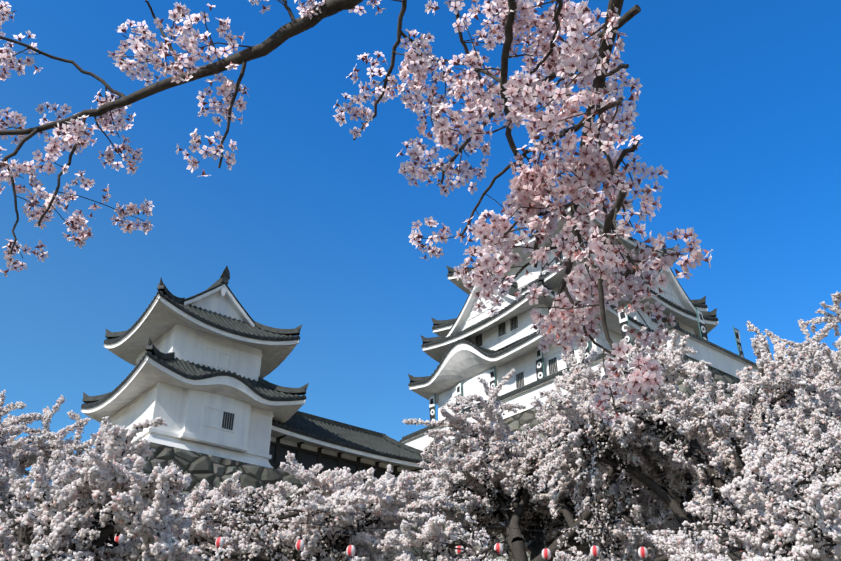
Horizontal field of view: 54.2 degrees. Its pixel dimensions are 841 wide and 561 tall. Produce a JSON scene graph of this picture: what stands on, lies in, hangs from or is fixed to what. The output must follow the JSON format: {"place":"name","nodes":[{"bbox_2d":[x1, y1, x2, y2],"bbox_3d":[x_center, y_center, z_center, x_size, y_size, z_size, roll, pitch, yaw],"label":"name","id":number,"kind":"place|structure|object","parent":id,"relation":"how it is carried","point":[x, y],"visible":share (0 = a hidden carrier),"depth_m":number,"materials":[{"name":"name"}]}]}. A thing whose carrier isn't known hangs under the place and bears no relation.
{"place":"outdoors","nodes":[
{"label":"outdoors","id":0,"kind":"place"},
{"bbox_2d":[0,389,191,556],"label":"cherry tree","id":1,"kind":"object","parent":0,"point":[13,472],"depth_m":22.33,"materials":[{"name":"plant"}]},
{"bbox_2d":[0,416,231,560],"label":"cherry tree","id":2,"kind":"object","parent":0,"point":[155,505],"depth_m":12.11,"materials":[{"name":"white plant"}]},
{"bbox_2d":[101,451,470,560],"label":"cherry tree","id":3,"kind":"object","parent":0,"point":[345,509],"depth_m":19.64,"materials":[{"name":"plant"}]},
{"bbox_2d":[0,0,683,406],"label":"cherry branches","id":4,"kind":"object","parent":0,"point":[278,38],"visible":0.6,"depth_m":2.52,"materials":[{"name":"brown plant"}]},
{"bbox_2d":[0,0,712,426],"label":"cherry blossoms","id":5,"kind":"object","parent":4,"relation":"attached to","point":[548,224],"visible":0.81,"depth_m":2.34,"materials":[{"name":"pink plant"}]},
{"bbox_2d":[37,505,742,560],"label":"lantern string","id":6,"kind":"object","parent":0,"point":[498,541],"visible":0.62,"depth_m":16.52,"materials":[{"name":"black paint"}]},
{"bbox_2d":[114,534,741,559],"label":"paper lanterns","id":7,"kind":"object","parent":6,"relation":"on","point":[546,552],"visible":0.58,"depth_m":16.30,"materials":[{"name":"paper"}]},
{"bbox_2d":[0,0,840,487],"label":"sky","id":8,"kind":"structure","parent":0,"point":[739,102],"materials":[{"name":"blue"}]},
{"bbox_2d":[222,250,678,429],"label":"windows","id":9,"kind":"structure","parent":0,"point":[227,420],"depth_m":55.65,"materials":[{"name":"black"}]},
{"bbox_2d":[397,368,704,560],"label":"cherry tree","id":10,"kind":"object","parent":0,"point":[470,474],"depth_m":26.09,"materials":[{"name":"white plant"}]},
{"bbox_2d":[399,321,758,450],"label":"castle wall","id":11,"kind":"structure","parent":0,"point":[722,359],"depth_m":49.17,"materials":[{"name":"white paint"}]},
{"bbox_2d":[528,321,840,560],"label":"cherry tree","id":12,"kind":"object","parent":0,"point":[774,371],"depth_m":22.17,"materials":[{"name":"plant"}]},
{"bbox_2d":[628,443,840,560],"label":"cherry tree","id":13,"kind":"object","parent":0,"point":[780,527],"depth_m":13.56,"materials":[{"name":"white plant"}]},
{"bbox_2d":[708,319,840,536],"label":"cherry tree","id":14,"kind":"object","parent":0,"point":[814,368],"depth_m":27.71,"materials":[{"name":"plant"}]},
{"bbox_2d":[751,292,840,418],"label":"cherry tree","id":15,"kind":"object","parent":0,"point":[837,300],"depth_m":33.19,"materials":[{"name":"plant"}]},
{"bbox_3d":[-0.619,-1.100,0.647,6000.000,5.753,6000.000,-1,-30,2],"label":"ground","id":16,"kind":"structure","parent":0,"visible":0},
{"bbox_2d":[301,512,507,560],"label":"cherry tree","id":17,"kind":"object","parent":16,"relation":"on","point":[432,527],"depth_m":14.76,"materials":[{"name":"white plant"}]},
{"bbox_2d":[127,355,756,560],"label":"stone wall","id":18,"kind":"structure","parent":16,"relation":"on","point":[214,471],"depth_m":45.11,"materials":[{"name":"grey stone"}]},
{"bbox_2d":[81,266,308,468],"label":"castle turret","id":19,"kind":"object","parent":18,"relation":"on","point":[203,361],"visible":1,"depth_m":47.70,"materials":[{"name":"white paint"}]},
{"bbox_2d":[268,411,433,489],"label":"roofed corridor","id":20,"kind":"object","parent":18,"relation":"on","point":[308,440],"visible":0.38,"depth_m":53.48,"materials":[{"name":"grey tile"}]},
{"bbox_2d":[408,203,740,420],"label":"castle keep","id":21,"kind":"structure","parent":18,"relation":"on","point":[455,352],"depth_m":58.28,"materials":[{"name":"white paint"}]},
{"bbox_2d":[430,305,739,419],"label":"banner poles","id":22,"kind":"object","parent":18,"relation":"on","point":[589,351],"visible":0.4,"depth_m":51.95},
{"bbox_2d":[429,309,772,421],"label":"banner cloth","id":23,"kind":"object","parent":22,"relation":"attached to","point":[623,319],"visible":0.35,"depth_m":53.48,"materials":[{"name":"white fabric"}]},
{"bbox_2d":[530,354,739,553],"bbox_3d":[7.657,7.677,30.492,6.974,10.475,11.033,-1,-30,2],"label":"cherry tree","id":24,"kind":"object","parent":16,"relation":"on","point":[583,394],"depth_m":30.52,"materials":[{"name":"plant"}]},
{"bbox_2d":[702,418,840,555],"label":"cherry tree","id":25,"kind":"object","parent":16,"relation":"on","point":[786,432],"depth_m":16.35,"materials":[{"name":"plant"}]}
]}

